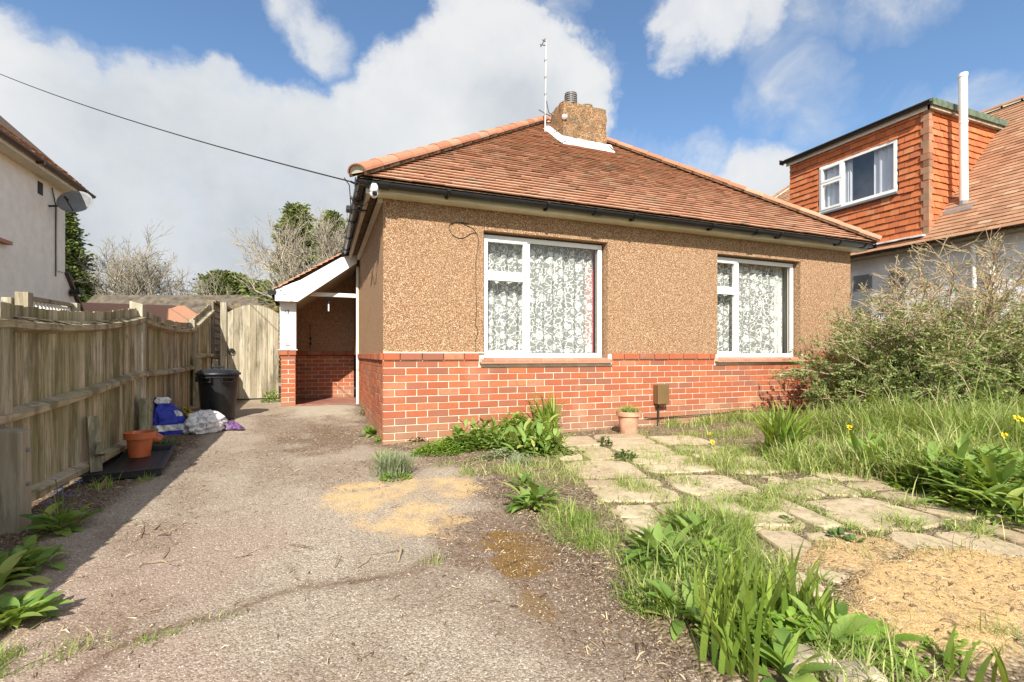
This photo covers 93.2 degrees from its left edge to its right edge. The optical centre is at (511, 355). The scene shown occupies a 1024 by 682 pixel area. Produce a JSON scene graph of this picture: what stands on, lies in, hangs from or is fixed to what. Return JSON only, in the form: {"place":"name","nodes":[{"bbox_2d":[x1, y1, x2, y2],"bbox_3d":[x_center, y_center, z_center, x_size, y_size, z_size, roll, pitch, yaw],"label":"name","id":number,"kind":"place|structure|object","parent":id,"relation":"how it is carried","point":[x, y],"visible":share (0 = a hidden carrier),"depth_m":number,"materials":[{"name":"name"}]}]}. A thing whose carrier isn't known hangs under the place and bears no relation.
{"place":"outdoors","nodes":[
{"label":"outdoors","id":0,"kind":"place"},
{"bbox_2d":[256,383,280,397],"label":"side path","id":1,"kind":"structure","parent":0,"point":[279,390],"depth_m":12.28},
{"bbox_2d":[220,302,226,368],"bbox_3d":[-5.255,0.030,8.831,0.100,1.980,0.100,0,0,-21],"label":"gate post","id":2,"kind":"object","parent":1,"relation":"on","point":[223,333],"visible":0.56,"depth_m":8.79,"materials":[{"name":"brown wood"}]},
{"bbox_2d":[228,305,278,398],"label":"garden gate","id":3,"kind":"structure","parent":2,"relation":"attached to","point":[243,326],"depth_m":8.99,"materials":[{"name":"brown wood"}]},
{"bbox_2d":[279,361,355,395],"bbox_3d":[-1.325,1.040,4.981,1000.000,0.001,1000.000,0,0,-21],"label":"ground","id":4,"kind":"structure","parent":0,"point":[354,387],"depth_m":15.63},
{"bbox_2d":[0,299,217,534],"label":"fence","id":5,"kind":"object","parent":4,"relation":"on","point":[80,391],"visible":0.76,"depth_m":3.53,"materials":[{"name":"brown wood"}]},
{"bbox_2d":[212,300,232,368],"bbox_3d":[-6.004,-0.102,10.267,0.075,1.805,3.140,0,0,-21],"label":"lap fence","id":6,"kind":"object","parent":5,"relation":"attached to","point":[217,330],"visible":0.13,"depth_m":9.27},
{"bbox_2d":[66,219,238,295],"bbox_3d":[-22.392,-3.444,30.205,9.808,8.727,8.468,0,0,-21],"label":"bare tree","id":7,"kind":"object","parent":4,"relation":"on","point":[149,280],"visible":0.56,"depth_m":29.06,"materials":[{"name":"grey plant"}]},
{"bbox_2d":[187,269,257,294],"bbox_3d":[-21.624,-2.710,36.038,7.652,7.259,7.763,0,0,-21],"label":"cedar tree","id":8,"kind":"object","parent":4,"relation":"on","point":[231,281],"visible":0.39,"depth_m":34.93,"materials":[{"name":"green plant"}]},
{"bbox_2d":[230,299,281,376],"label":"brown shrub","id":9,"kind":"object","parent":4,"relation":"on","point":[271,307],"visible":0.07,"depth_m":11.33,"materials":[{"name":"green plant"}]},
{"bbox_2d":[242,201,318,321],"bbox_3d":[-10.555,-3.333,24.075,3.959,8.506,4.148,0,0,23],"label":"conifer tree","id":10,"kind":"object","parent":4,"relation":"on","point":[290,210],"visible":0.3,"depth_m":23.57,"materials":[{"name":"green plant"}]},
{"bbox_2d":[227,205,347,308],"bbox_3d":[-7.217,-2.374,18.273,6.097,6.588,5.080,0,0,-37],"label":"bare tree","id":11,"kind":"object","parent":4,"relation":"on","point":[324,252],"visible":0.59,"depth_m":17.83,"materials":[{"name":"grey plant"}]},
{"bbox_2d":[309,209,346,267],"bbox_3d":[-8.915,-3.160,24.016,3.368,8.160,3.636,0,0,-21],"label":"conifer tree","id":12,"kind":"object","parent":4,"relation":"on","point":[331,214],"visible":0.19,"depth_m":23.66,"materials":[{"name":"green plant"}]},
{"bbox_2d":[268,38,881,444],"bbox_3d":[-0.841,-2.205,11.942,8.731,6.650,13.396,0,0,-21],"label":"bungalow","id":13,"kind":"object","parent":4,"relation":"on","point":[385,312],"visible":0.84,"depth_m":6.25,"materials":[{"name":"brick"}]},
{"bbox_2d":[0,74,357,184],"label":"overhead cable","id":14,"kind":"object","parent":13,"relation":"attached to","point":[352,182],"visible":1,"depth_m":5.65,"materials":[{"name":"rubber"}]},
{"bbox_2d":[488,242,592,352],"bbox_3d":[0.327,-0.675,5.888,1.511,1.390,0.060,0,0,-21],"label":"net curtain","id":15,"kind":"object","parent":13,"relation":"hanging from","point":[549,272],"visible":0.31,"depth_m":5.92,"materials":[{"name":"white fabric"}]},
{"bbox_2d":[479,234,612,363],"bbox_3d":[0.409,-0.639,5.713,1.696,1.465,0.226,0,0,-21],"label":"window","id":16,"kind":"structure","parent":13,"relation":"in","point":[524,356],"depth_m":5.66,"materials":[{"name":"plastic"}]},
{"bbox_2d":[584,249,595,352],"bbox_3d":[1.087,-0.675,6.294,0.330,1.390,0.040,0,0,-21],"label":"drawn curtain","id":17,"kind":"object","parent":13,"relation":"hanging from","point":[587,291],"visible":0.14,"depth_m":6.27,"materials":[{"name":"white fabric"}]},
{"bbox_2d":[717,263,781,352],"bbox_3d":[3.429,-0.675,7.107,1.477,1.390,0.044,0,0,-21],"label":"net curtain","id":18,"kind":"object","parent":13,"relation":"hanging from","point":[756,289],"visible":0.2,"depth_m":7.16,"materials":[{"name":"white fabric"}]},
{"bbox_2d":[715,257,804,361],"bbox_3d":[3.518,-0.639,6.934,1.677,1.465,0.226,0,0,-21],"label":"window","id":19,"kind":"structure","parent":13,"relation":"in","point":[734,356],"depth_m":6.87,"materials":[{"name":"plastic"}]},
{"bbox_2d":[774,267,786,352],"bbox_3d":[4.227,-0.675,7.517,0.410,1.390,0.040,0,0,-21],"label":"drawn curtain","id":20,"kind":"object","parent":13,"relation":"hanging from","point":[783,302],"visible":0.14,"depth_m":7.50,"materials":[{"name":"beige fabric"}]},
{"bbox_2d":[772,71,1023,336],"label":"dormer house","id":21,"kind":"structure","parent":4,"relation":"on","point":[958,169],"depth_m":8.65,"materials":[{"name":"tile"},{"name":"green felt"},{"name":"white paint"}]},
{"bbox_2d":[824,165,838,207],"bbox_3d":[6.631,-3.476,10.136,0.040,0.906,0.500,0,0,-21],"label":"sheer curtain","id":22,"kind":"object","parent":21,"relation":"hanging from","point":[831,194],"visible":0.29,"depth_m":10.09,"materials":[{"name":"white fabric"}]},
{"bbox_2d":[846,159,852,202],"bbox_3d":[6.779,-3.476,9.759,0.040,0.906,0.170,0,0,-21],"label":"sheer curtain","id":23,"kind":"object","parent":21,"relation":"hanging from","point":[849,180],"visible":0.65,"depth_m":9.75,"materials":[{"name":"white fabric"}]},
{"bbox_2d":[819,139,897,214],"bbox_3d":[6.757,-3.451,9.528,0.110,1.016,1.523,0,0,-21],"label":"dormer window","id":24,"kind":"structure","parent":21,"relation":"in","point":[842,204],"depth_m":9.74,"materials":[{"name":"plastic"}]},
{"bbox_2d":[853,274,871,333],"bbox_3d":[6.878,-0.905,9.528,0.095,1.350,0.435,0,0,-21],"label":"side window","id":25,"kind":"structure","parent":21,"relation":"in","point":[858,296],"depth_m":9.54,"materials":[{"name":"glass"}]},
{"bbox_2d":[874,144,892,194],"bbox_3d":[7.057,-3.476,9.053,0.040,0.906,0.540,0,0,-21],"label":"sheer curtain","id":26,"kind":"object","parent":21,"relation":"hanging from","point":[883,169],"visible":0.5,"depth_m":9.15,"materials":[{"name":"white fabric"}]},
{"bbox_2d":[889,269,904,316],"bbox_3d":[7.101,-1.080,8.961,0.095,1.000,0.354,0,0,-21],"label":"side window","id":27,"kind":"structure","parent":21,"relation":"in","point":[902,279],"depth_m":8.96,"materials":[{"name":"glass"}]},
{"bbox_2d":[0,396,864,681],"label":"driveway","id":28,"kind":"structure","parent":0,"point":[284,597],"depth_m":1.99,"materials":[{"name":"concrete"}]},
{"bbox_2d":[0,546,51,589],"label":"broad leaved plant","id":29,"kind":"object","parent":28,"relation":"on","point":[7,564],"visible":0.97,"depth_m":1.96,"materials":[{"name":"green plant"}]},
{"bbox_2d":[0,534,70,580],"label":"broad leaved plant","id":30,"kind":"object","parent":28,"relation":"on","point":[30,543],"visible":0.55,"depth_m":2.09,"materials":[{"name":"green plant"}]},
{"bbox_2d":[0,587,74,631],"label":"broad leaved plant","id":31,"kind":"object","parent":28,"relation":"on","point":[14,611],"visible":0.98,"depth_m":1.67,"materials":[{"name":"green plant"}]},
{"bbox_2d":[14,476,104,543],"bbox_3d":[-2.364,0.791,2.534,0.281,0.289,0.350,0,0,36],"label":"plant","id":32,"kind":"object","parent":28,"relation":"on","point":[46,519],"visible":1,"depth_m":2.51,"materials":[{"name":"green plant"}]},
{"bbox_2d":[85,474,120,491],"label":"grass tuft","id":33,"kind":"object","parent":28,"relation":"on","point":[109,485],"visible":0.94,"depth_m":3.34,"materials":[{"name":"green plant"}]},
{"bbox_2d":[79,444,176,482],"bbox_3d":[-3.151,0.880,4.050,0.484,0.056,1.160,0,0,-30],"label":"seed tray","id":34,"kind":"object","parent":28,"relation":"on","point":[124,466],"visible":0.67,"depth_m":3.90,"materials":[{"name":"black plastic"}]},
{"bbox_2d":[123,430,155,457],"bbox_3d":[-3.289,0.784,4.277,0.232,0.215,0.232,0,0,-21],"label":"plant pot","id":35,"kind":"object","parent":34,"relation":"on","point":[139,443],"visible":1,"depth_m":4.21,"materials":[{"name":"ceramic"}]},
{"bbox_2d":[153,397,184,435],"bbox_3d":[-3.949,0.695,5.573,0.372,0.430,0.222,0,0,-37],"label":"compost bag","id":36,"kind":"object","parent":28,"relation":"on","point":[168,417],"visible":0.87,"depth_m":5.52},
{"bbox_2d":[182,409,228,433],"bbox_3d":[-3.599,0.772,5.694,0.390,0.255,0.466,0,0,35],"label":"carrier bag","id":37,"kind":"object","parent":28,"relation":"on","point":[204,421],"visible":1,"depth_m":5.58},
{"bbox_2d":[194,366,240,419],"bbox_3d":[-3.942,0.497,6.487,0.548,0.713,0.564,0,0,-21],"label":"dustbin","id":38,"kind":"object","parent":28,"relation":"on","point":[217,388],"visible":0.95,"depth_m":6.32,"materials":[{"name":"black plastic"}]},
{"bbox_2d":[0,407,700,681],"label":"loose stones","id":39,"kind":"object","parent":28,"relation":"on","point":[468,656],"visible":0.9,"depth_m":1.86,"materials":[{"name":"gravel"}]},
{"bbox_2d":[96,461,638,654],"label":"dry stalks","id":40,"kind":"object","parent":28,"relation":"on","point":[637,645],"visible":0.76,"depth_m":2.18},
{"bbox_2d":[362,447,419,479],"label":"lavender","id":41,"kind":"object","parent":28,"relation":"on","point":[391,463],"visible":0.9,"depth_m":3.68,"materials":[{"name":"green plant"}]},
{"bbox_2d":[0,404,1023,681],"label":"leaf litter","id":42,"kind":"object","parent":28,"relation":"on","point":[566,548],"visible":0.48,"depth_m":2.25,"materials":[{"name":"plant"}]},
{"bbox_2d":[0,0,1023,294],"label":"sky","id":43,"kind":"structure","parent":0,"point":[731,90],"materials":[{"name":"blue"}]},
{"bbox_2d":[395,412,1023,681],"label":"garden soil","id":44,"kind":"structure","parent":0,"point":[1013,663],"depth_m":1.91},
{"bbox_2d":[410,438,463,456],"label":"mat plant","id":45,"kind":"object","parent":44,"relation":"on","point":[428,447],"visible":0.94,"depth_m":4.48,"materials":[{"name":"green plant"}]},
{"bbox_2d":[431,431,485,451],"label":"weed","id":46,"kind":"object","parent":44,"relation":"on","point":[455,436],"visible":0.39,"depth_m":4.68,"materials":[{"name":"green plant"}]},
{"bbox_2d":[448,418,486,440],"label":"leafy plant","id":47,"kind":"object","parent":44,"relation":"on","point":[456,428],"visible":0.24,"depth_m":4.94,"materials":[{"name":"green plant"}]},
{"bbox_2d":[452,422,514,452],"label":"weed","id":48,"kind":"object","parent":44,"relation":"on","point":[468,442],"visible":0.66,"depth_m":4.62,"materials":[{"name":"green plant"}]},
{"bbox_2d":[470,448,524,460],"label":"weed","id":49,"kind":"object","parent":44,"relation":"on","point":[504,454],"visible":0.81,"depth_m":4.24,"materials":[{"name":"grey plant"}]},
{"bbox_2d":[481,421,522,453],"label":"leafy plant","id":50,"kind":"object","parent":44,"relation":"on","point":[509,429],"visible":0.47,"depth_m":4.63,"materials":[{"name":"green plant"}]},
{"bbox_2d":[484,411,536,442],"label":"weed","id":51,"kind":"object","parent":44,"relation":"on","point":[506,421],"visible":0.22,"depth_m":5.12,"materials":[{"name":"green plant"}]},
{"bbox_2d":[0,355,1023,681],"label":"grass","id":52,"kind":"structure","parent":44,"relation":"on","point":[948,425],"depth_m":3.28,"materials":[{"name":"green plant"}]},
{"bbox_2d":[501,451,538,467],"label":"lavender","id":53,"kind":"object","parent":44,"relation":"on","point":[519,458],"visible":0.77,"depth_m":3.99,"materials":[{"name":"green plant"}]},
{"bbox_2d":[506,472,546,491],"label":"dandelion","id":54,"kind":"object","parent":44,"relation":"on","point":[524,476],"visible":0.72,"depth_m":3.38,"materials":[{"name":"green plant"}]},
{"bbox_2d":[501,481,561,514],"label":"dandelion","id":55,"kind":"object","parent":44,"relation":"on","point":[533,495],"visible":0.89,"depth_m":2.89,"materials":[{"name":"green plant"}]},
{"bbox_2d":[499,418,563,457],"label":"leafy plant","id":56,"kind":"object","parent":44,"relation":"on","point":[525,439],"visible":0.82,"depth_m":4.35,"materials":[{"name":"green plant"}]},
{"bbox_2d":[507,427,566,455],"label":"weed","id":57,"kind":"object","parent":44,"relation":"on","point":[553,444],"visible":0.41,"depth_m":4.45,"materials":[{"name":"green plant"}]},
{"bbox_2d":[514,406,566,442],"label":"leafy plant","id":58,"kind":"object","parent":44,"relation":"on","point":[544,418],"visible":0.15,"depth_m":5.04,"materials":[{"name":"green plant"}]},
{"bbox_2d":[520,387,569,435],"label":"iris","id":59,"kind":"object","parent":44,"relation":"on","point":[549,411],"visible":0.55,"depth_m":5.35,"materials":[{"name":"green plant"}]},
{"bbox_2d":[523,418,577,460],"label":"leafy plant","id":60,"kind":"object","parent":44,"relation":"on","point":[546,438],"visible":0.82,"depth_m":4.36,"materials":[{"name":"green plant"}]},
{"bbox_2d":[616,410,640,433],"bbox_3d":[1.343,0.787,5.587,0.278,0.285,0.278,0,0,-21],"label":"clay pot","id":61,"kind":"object","parent":44,"relation":"on","point":[628,421],"visible":0.91,"depth_m":5.49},
{"bbox_2d":[622,582,656,612],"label":"weed","id":62,"kind":"object","parent":44,"relation":"on","point":[647,587],"visible":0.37,"depth_m":1.80,"materials":[{"name":"green plant"}]},
{"bbox_2d":[617,521,701,576],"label":"leafy plant","id":63,"kind":"object","parent":44,"relation":"on","point":[650,534],"visible":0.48,"depth_m":2.10,"materials":[{"name":"green plant"}]},
{"bbox_2d":[637,558,690,591],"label":"daffodil leaves","id":64,"kind":"object","parent":44,"relation":"on","point":[671,578],"visible":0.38,"depth_m":1.86,"materials":[{"name":"green plant"}]},
{"bbox_2d":[321,475,1023,658],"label":"gravel","id":65,"kind":"structure","parent":44,"relation":"on","point":[930,578],"depth_m":1.95,"materials":[{"name":"gravel"}]},
{"bbox_2d":[650,551,697,589],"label":"weed","id":66,"kind":"object","parent":44,"relation":"on","point":[663,563],"visible":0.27,"depth_m":1.94,"materials":[{"name":"green plant"}]},
{"bbox_2d":[642,578,715,640],"bbox_3d":[0.596,0.880,1.688,0.274,0.192,0.304,0,0,7],"label":"foxglove","id":67,"kind":"object","parent":44,"relation":"on","point":[677,627],"visible":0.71,"depth_m":1.68,"materials":[{"name":"green plant"}]},
{"bbox_2d":[654,507,733,554],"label":"leafy plant","id":68,"kind":"object","parent":44,"relation":"on","point":[694,518],"visible":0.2,"depth_m":2.31,"materials":[{"name":"green plant"}]},
{"bbox_2d":[694,563,729,634],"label":"iris","id":69,"kind":"object","parent":44,"relation":"on","point":[716,594],"visible":0.39,"depth_m":1.63,"materials":[{"name":"green plant"}]},
{"bbox_2d":[682,538,745,570],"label":"weed","id":70,"kind":"object","parent":44,"relation":"on","point":[715,547],"visible":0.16,"depth_m":2.06,"materials":[{"name":"green plant"}]},
{"bbox_2d":[678,542,765,602],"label":"iris","id":71,"kind":"object","parent":44,"relation":"on","point":[723,580],"visible":0.35,"depth_m":1.70,"materials":[{"name":"green plant"}]},
{"bbox_2d":[683,550,766,681],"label":"iris","id":72,"kind":"object","parent":44,"relation":"on","point":[725,641],"visible":0.97,"depth_m":1.38,"materials":[{"name":"green plant"}]},
{"bbox_2d":[706,577,770,653],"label":"iris","id":73,"kind":"object","parent":44,"relation":"on","point":[718,621],"visible":0.41,"depth_m":1.50,"materials":[{"name":"green plant"}]},
{"bbox_2d":[689,601,788,661],"bbox_3d":[0.756,0.867,1.571,0.393,0.120,0.264,0,0,-21],"label":"weed","id":74,"kind":"object","parent":44,"relation":"on","point":[698,631],"visible":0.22,"depth_m":1.54,"materials":[{"name":"green plant"}]},
{"bbox_2d":[730,542,778,611],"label":"iris","id":75,"kind":"object","parent":44,"relation":"on","point":[759,595],"visible":0.22,"depth_m":1.66,"materials":[{"name":"green plant"}]},
{"bbox_2d":[717,553,802,641],"bbox_3d":[0.786,0.785,1.557,0.311,0.291,0.127,0,0,-21],"label":"iris","id":76,"kind":"object","parent":44,"relation":"on","point":[745,597],"visible":0.57,"depth_m":1.55,"materials":[{"name":"green plant"}]},
{"bbox_2d":[728,609,813,674],"bbox_3d":[0.752,0.845,1.422,0.252,0.170,0.131,0,0,13],"label":"iris","id":77,"kind":"object","parent":44,"relation":"on","point":[788,653],"visible":0.57,"depth_m":1.39,"materials":[{"name":"green plant"}]},
{"bbox_2d":[753,565,797,625],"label":"iris","id":78,"kind":"object","parent":44,"relation":"on","point":[785,603],"visible":0.48,"depth_m":1.59,"materials":[{"name":"green plant"}]},
{"bbox_2d":[734,605,835,663],"bbox_3d":[0.854,0.869,1.518,0.343,0.119,0.245,0,0,-21],"label":"weed","id":79,"kind":"object","parent":44,"relation":"on","point":[779,619],"visible":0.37,"depth_m":1.52,"materials":[{"name":"green plant"}]},
{"bbox_2d":[739,399,837,455],"bbox_3d":[2.432,0.644,4.258,0.953,0.573,0.868,0,0,30],"label":"day lily","id":80,"kind":"object","parent":44,"relation":"on","point":[779,428],"visible":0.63,"depth_m":4.23,"materials":[{"name":"green plant"}]},
{"bbox_2d":[745,628,836,681],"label":"foxglove","id":81,"kind":"object","parent":44,"relation":"on","point":[804,670],"visible":0.85,"depth_m":1.37,"materials":[{"name":"green plant"}]},
{"bbox_2d":[758,537,843,613],"bbox_3d":[1.006,0.779,1.672,0.311,0.302,0.169,0,0,-4],"label":"iris","id":82,"kind":"object","parent":44,"relation":"on","point":[790,575],"visible":0.41,"depth_m":1.67,"materials":[{"name":"green plant"}]},
{"bbox_2d":[779,644,838,676],"bbox_3d":[0.855,0.901,1.411,0.163,0.078,0.086,0,0,4],"label":"edging stone","id":83,"kind":"object","parent":44,"relation":"on","point":[806,650],"visible":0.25,"depth_m":1.39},
{"bbox_2d":[796,562,842,616],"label":"iris","id":84,"kind":"object","parent":44,"relation":"on","point":[826,601],"visible":0.26,"depth_m":1.65,"materials":[{"name":"green plant"}]},
{"bbox_2d":[802,563,841,637],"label":"iris","id":85,"kind":"object","parent":44,"relation":"on","point":[818,611],"visible":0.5,"depth_m":1.56,"materials":[{"name":"green plant"}]},
{"bbox_2d":[783,594,881,667],"bbox_3d":[0.994,0.866,1.491,0.280,0.178,0.394,0,0,-8],"label":"foxglove","id":86,"kind":"object","parent":44,"relation":"on","point":[843,628],"visible":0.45,"depth_m":1.49,"materials":[{"name":"green plant"}]},
{"bbox_2d":[815,420,882,442],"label":"day lily","id":87,"kind":"object","parent":44,"relation":"on","point":[844,428],"visible":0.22,"depth_m":4.66,"materials":[{"name":"green plant"}]},
{"bbox_2d":[817,658,887,681],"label":"edging stone","id":88,"kind":"object","parent":44,"relation":"on","point":[840,678],"visible":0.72,"depth_m":1.33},
{"bbox_2d":[849,392,903,418],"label":"weed","id":89,"kind":"object","parent":44,"relation":"on","point":[870,399],"visible":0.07,"depth_m":5.46,"materials":[{"name":"green plant"}]},
{"bbox_2d":[842,430,915,477],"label":"leafy plant","id":90,"kind":"object","parent":44,"relation":"on","point":[853,439],"visible":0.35,"depth_m":3.68,"materials":[{"name":"green plant"}]},
{"bbox_2d":[834,612,930,679],"bbox_3d":[1.081,0.906,1.495,0.288,0.152,0.280,0,0,6],"label":"foxglove","id":91,"kind":"object","parent":44,"relation":"on","point":[900,637],"visible":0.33,"depth_m":1.47,"materials":[{"name":"green plant"}]},
{"bbox_2d":[768,224,1023,417],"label":"garden shrub","id":92,"kind":"object","parent":44,"relation":"on","point":[948,349],"visible":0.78,"depth_m":5.59,"materials":[{"name":"green plant"}]},
{"bbox_2d":[882,446,953,493],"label":"weed","id":93,"kind":"object","parent":44,"relation":"on","point":[895,484],"visible":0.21,"depth_m":3.31,"materials":[{"name":"green plant"}]},
{"bbox_2d":[895,630,981,677],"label":"weed","id":94,"kind":"object","parent":44,"relation":"on","point":[963,642],"visible":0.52,"depth_m":1.44,"materials":[{"name":"green plant"}]},
{"bbox_2d":[891,436,1020,503],"bbox_3d":[2.874,0.753,3.117,0.643,0.487,0.701,0,0,-21],"label":"leafy plant","id":95,"kind":"object","parent":44,"relation":"on","point":[961,451],"visible":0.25,"depth_m":3.14,"materials":[{"name":"green plant"}]},
{"bbox_2d":[916,452,1023,520],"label":"leafy plant","id":96,"kind":"object","parent":44,"relation":"on","point":[1004,474],"visible":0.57,"depth_m":2.79,"materials":[{"name":"green plant"}]},
{"bbox_2d":[922,512,1019,543],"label":"grass tuft","id":97,"kind":"object","parent":44,"relation":"on","point":[979,531],"visible":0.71,"depth_m":2.45,"materials":[{"name":"green plant"}]},
{"bbox_2d":[925,443,1023,521],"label":"weed","id":98,"kind":"object","parent":44,"relation":"on","point":[1006,458],"visible":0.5,"depth_m":2.90,"materials":[{"name":"green plant"}]},
{"bbox_2d":[943,623,1008,681],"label":"iris","id":99,"kind":"object","parent":44,"relation":"on","point":[949,657],"visible":0.95,"depth_m":1.36,"materials":[{"name":"green plant"}]},
{"bbox_2d":[943,483,1023,525],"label":"leafy plant","id":100,"kind":"object","parent":44,"relation":"on","point":[1010,501],"visible":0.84,"depth_m":2.59,"materials":[{"name":"green plant"}]},
{"bbox_2d":[555,434,1023,596],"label":"path","id":101,"kind":"structure","parent":0,"point":[783,538],"depth_m":2.95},
{"bbox_2d":[736,484,813,507],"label":"grass tuft","id":102,"kind":"object","parent":101,"relation":"on","point":[767,496],"visible":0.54,"depth_m":2.98,"materials":[{"name":"green plant"}]},
{"bbox_2d":[851,503,960,533],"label":"grass tuft","id":103,"kind":"object","parent":101,"relation":"on","point":[897,519],"visible":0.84,"depth_m":2.56,"materials":[{"name":"green plant"}]},
{"label":"neighbour garden","id":104,"kind":"structure","parent":0,"visible":0},
{"bbox_2d":[1,292,79,311],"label":"balustrade","id":105,"kind":"object","parent":104,"relation":"on","point":[26,299],"visible":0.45,"depth_m":6.02,"materials":[{"name":"white wood"}]},
{"bbox_2d":[0,116,95,310],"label":"white house","id":106,"kind":"structure","parent":104,"relation":"on","point":[41,192],"depth_m":10.65,"materials":[{"name":"paint"}]},
{"bbox_2d":[65,211,109,302],"bbox_3d":[-25.716,-4.056,27.023,6.095,9.952,6.766,0,0,15],"label":"conifer tree","id":107,"kind":"object","parent":104,"relation":"on","point":[74,245],"visible":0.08,"depth_m":27.14,"materials":[{"name":"green plant"}]},
{"bbox_2d":[81,302,197,322],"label":"garage","id":108,"kind":"structure","parent":104,"relation":"on","point":[176,313],"depth_m":13.62,"materials":[{"name":"brick"}]},
{"bbox_2d":[86,295,279,373],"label":"shed","id":109,"kind":"structure","parent":104,"relation":"on","point":[196,303],"depth_m":25.60,"materials":[{"name":"brown wood"}]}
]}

